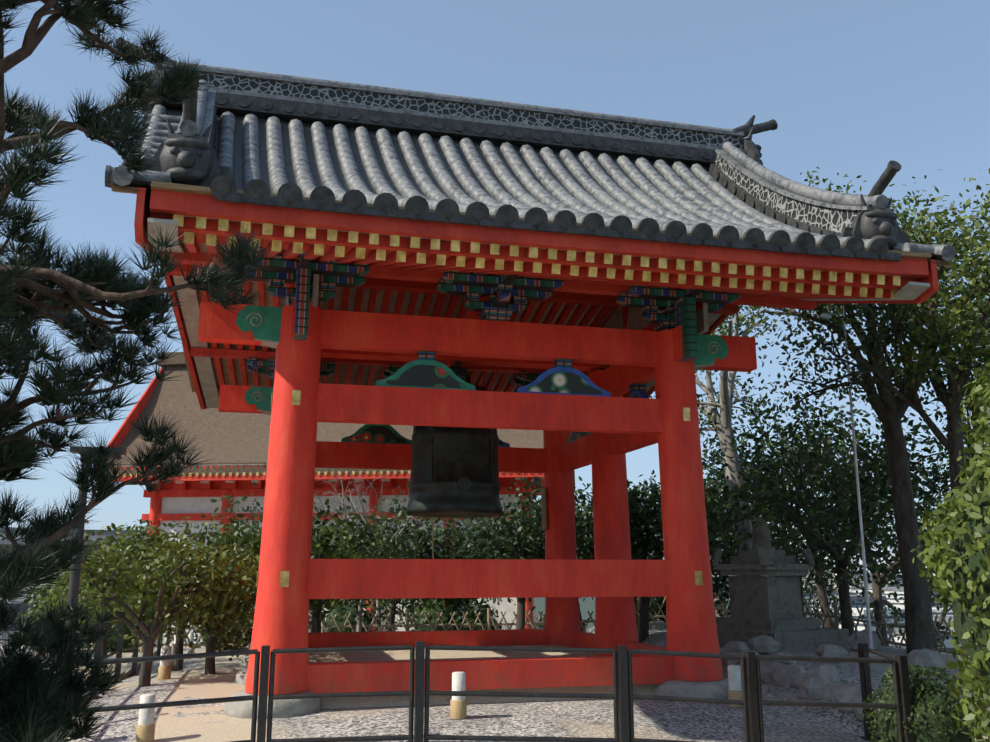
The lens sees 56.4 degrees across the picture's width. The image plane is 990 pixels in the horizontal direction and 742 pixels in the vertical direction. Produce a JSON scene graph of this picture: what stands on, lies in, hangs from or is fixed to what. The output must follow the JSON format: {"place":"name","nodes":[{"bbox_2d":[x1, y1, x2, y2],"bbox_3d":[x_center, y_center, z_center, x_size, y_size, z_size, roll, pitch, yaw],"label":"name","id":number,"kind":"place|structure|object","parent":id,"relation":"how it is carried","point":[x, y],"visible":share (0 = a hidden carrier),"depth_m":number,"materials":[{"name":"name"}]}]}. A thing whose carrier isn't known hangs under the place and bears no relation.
{"place":"outdoors","nodes":[
{"label":"outdoors","id":0,"kind":"place"},
{"bbox_2d":[0,0,279,741],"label":"pine","id":1,"kind":"object","parent":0,"point":[44,712],"depth_m":4.07,"materials":[{"name":"green plant"}]},
{"bbox_2d":[450,361,461,370],"bbox_3d":[-0.594,-0.078,14.031,0.100,0.160,0.360,3,-12,-13],"label":"bell hanger","id":2,"kind":"object","parent":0,"point":[457,364],"visible":0.58,"depth_m":13.87,"materials":[{"name":"black metal"}]},
{"bbox_2d":[0,580,987,741],"bbox_3d":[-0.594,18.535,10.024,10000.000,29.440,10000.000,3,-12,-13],"label":"ground","id":3,"kind":"structure","parent":0,"point":[671,720],"depth_m":9.80,"materials":[{"name":"grey gravel"}]},
{"bbox_2d":[0,540,145,638],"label":"houses","id":4,"kind":"structure","parent":3,"relation":"on","point":[11,547],"depth_m":38.38,"materials":[{"name":"paint"}]},
{"bbox_2d":[0,528,147,540],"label":"town blocks","id":5,"kind":"structure","parent":3,"relation":"on","point":[103,535],"depth_m":79.92,"materials":[{"name":"beige"}]},
{"bbox_2d":[60,446,126,741],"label":"lamp post","id":6,"kind":"object","parent":3,"relation":"on","point":[74,582],"visible":0.19,"depth_m":8.18,"materials":[{"name":"grey metal"}]},
{"bbox_2d":[38,642,164,731],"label":"kerb","id":7,"kind":"structure","parent":3,"relation":"on","point":[126,673],"depth_m":15.73,"materials":[{"name":"stone"}]},
{"bbox_2d":[107,367,543,647],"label":"building","id":8,"kind":"structure","parent":3,"relation":"on","point":[216,486],"depth_m":32.92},
{"bbox_2d":[117,470,507,476],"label":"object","id":9,"kind":"object","parent":8,"relation":"attached to","point":[325,473],"visible":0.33,"depth_m":31.39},
{"bbox_2d":[105,352,574,491],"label":"gate roof","id":10,"kind":"structure","parent":8,"relation":"on","point":[224,439],"depth_m":33.83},
{"bbox_2d":[39,645,654,741],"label":"sand areas","id":11,"kind":"object","parent":3,"relation":"on","point":[169,727],"visible":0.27,"depth_m":10.88,"materials":[{"name":"beige sand"}]},
{"bbox_2d":[135,631,742,741],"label":"bollard lights","id":12,"kind":"object","parent":3,"relation":"on","point":[145,728],"visible":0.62,"depth_m":9.51,"materials":[{"name":"plastic"}]},
{"bbox_2d":[3,611,914,741],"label":"fences","id":13,"kind":"object","parent":3,"relation":"on","point":[623,696],"visible":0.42,"depth_m":8.43,"materials":[{"name":"black metal"}]},
{"bbox_2d":[224,655,728,718],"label":"pillar base stones","id":14,"kind":"object","parent":3,"relation":"on","point":[286,708],"visible":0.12,"depth_m":10.66,"materials":[{"name":"grey stone"}]},
{"bbox_2d":[198,296,756,694],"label":"timber tower","id":15,"kind":"structure","parent":14,"relation":"on","point":[613,578],"depth_m":11.22,"materials":[{"name":"red wood"}]},
{"bbox_2d":[432,517,433,558],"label":"striker ropes","id":16,"kind":"object","parent":15,"relation":"attached to","point":[432,541],"visible":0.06,"depth_m":15.39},
{"bbox_2d":[406,366,502,517],"bbox_3d":[-0.594,1.011,13.797,1.415,2.263,1.415,3,-12,-13],"label":"bell","id":17,"kind":"object","parent":15,"relation":"hanging from","point":[454,472],"visible":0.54,"depth_m":13.16,"materials":[{"name":"brown metal"}]},
{"bbox_2d":[256,390,711,586],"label":"metal fittings","id":18,"kind":"object","parent":15,"relation":"on","point":[284,575],"visible":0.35,"depth_m":10.57,"materials":[{"name":"gold metal"}]},
{"bbox_2d":[236,251,739,414],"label":"brackets","id":19,"kind":"object","parent":15,"relation":"on","point":[677,307],"visible":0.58,"depth_m":11.54,"materials":[{"name":"paint"}]},
{"bbox_2d":[111,181,951,408],"bbox_3d":[-0.351,-1.863,14.476,9.724,3.764,10.240,3,-12,-13],"label":"eave","id":20,"kind":"object","parent":19,"relation":"on","point":[389,274],"depth_m":10.25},
{"bbox_2d":[105,37,950,261],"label":"roof caps","id":21,"kind":"object","parent":20,"relation":"attached to","point":[257,192],"visible":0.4,"depth_m":9.39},
{"bbox_2d":[110,38,955,263],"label":"roof tiles","id":22,"kind":"object","parent":20,"relation":"on","point":[276,146],"visible":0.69,"depth_m":13.38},
{"bbox_2d":[173,214,899,298],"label":"rafter end caps","id":23,"kind":"object","parent":20,"relation":"attached to","point":[223,224],"visible":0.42,"depth_m":9.40,"materials":[{"name":"gold metal"}]},
{"bbox_2d":[341,351,649,446],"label":"frog-leg struts","id":24,"kind":"object","parent":15,"relation":"on","point":[425,369],"visible":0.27,"depth_m":11.60,"materials":[{"name":"green paint"}]},
{"bbox_2d":[541,488,546,530],"bbox_3d":[0.878,2.473,16.523,0.030,0.750,0.220,3,-12,-13],"label":"signboard","id":25,"kind":"object","parent":15,"relation":"attached to","point":[544,507],"visible":1,"depth_m":16.48,"materials":[{"name":"brown wood"}]},
{"bbox_2d":[23,454,989,741],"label":"hedges","id":26,"kind":"object","parent":3,"relation":"on","point":[963,620],"visible":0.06,"depth_m":8.37,"materials":[{"name":"green plant"}]},
{"bbox_2d":[131,589,961,656],"bbox_3d":[0.930,5.300,19.559,16.141,1.348,4.403,-2,-12,9],"label":"bamboo fence","id":27,"kind":"object","parent":3,"relation":"on","point":[489,624],"visible":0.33,"depth_m":19.67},
{"bbox_2d":[713,516,849,651],"bbox_3d":[4.719,3.679,16.186,1.900,2.240,1.900,8,-15,-33],"label":"stone monument","id":28,"kind":"object","parent":3,"relation":"on","point":[763,574],"visible":0.96,"depth_m":15.73,"materials":[{"name":"grey stone"}]},
{"bbox_2d":[656,629,989,731],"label":"rocks","id":29,"kind":"object","parent":3,"relation":"on","point":[824,681],"visible":0.48,"depth_m":11.77,"materials":[{"name":"stone"}]},
{"bbox_2d":[712,570,962,655],"bbox_3d":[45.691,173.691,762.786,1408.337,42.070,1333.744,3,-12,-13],"label":"town","id":30,"kind":"object","parent":3,"relation":"on","point":[887,589],"depth_m":465.47,"materials":[{"name":"concrete"}]},
{"bbox_2d":[817,305,877,655],"bbox_3d":[5.620,1.053,14.914,0.595,6.800,0.200,3,-12,-13],"label":"floodlight pole","id":31,"kind":"object","parent":3,"relation":"on","point":[826,316],"visible":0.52,"depth_m":14.72,"materials":[{"name":"grey metal"}]},
{"bbox_2d":[0,0,989,555],"label":"sky","id":32,"kind":"structure","parent":0,"point":[852,88],"materials":[{"name":"blue"}]},
{"bbox_2d":[651,554,934,576],"bbox_3d":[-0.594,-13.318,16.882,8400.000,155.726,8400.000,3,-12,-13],"label":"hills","id":33,"kind":"structure","parent":0,"point":[861,562],"depth_m":3841.08,"materials":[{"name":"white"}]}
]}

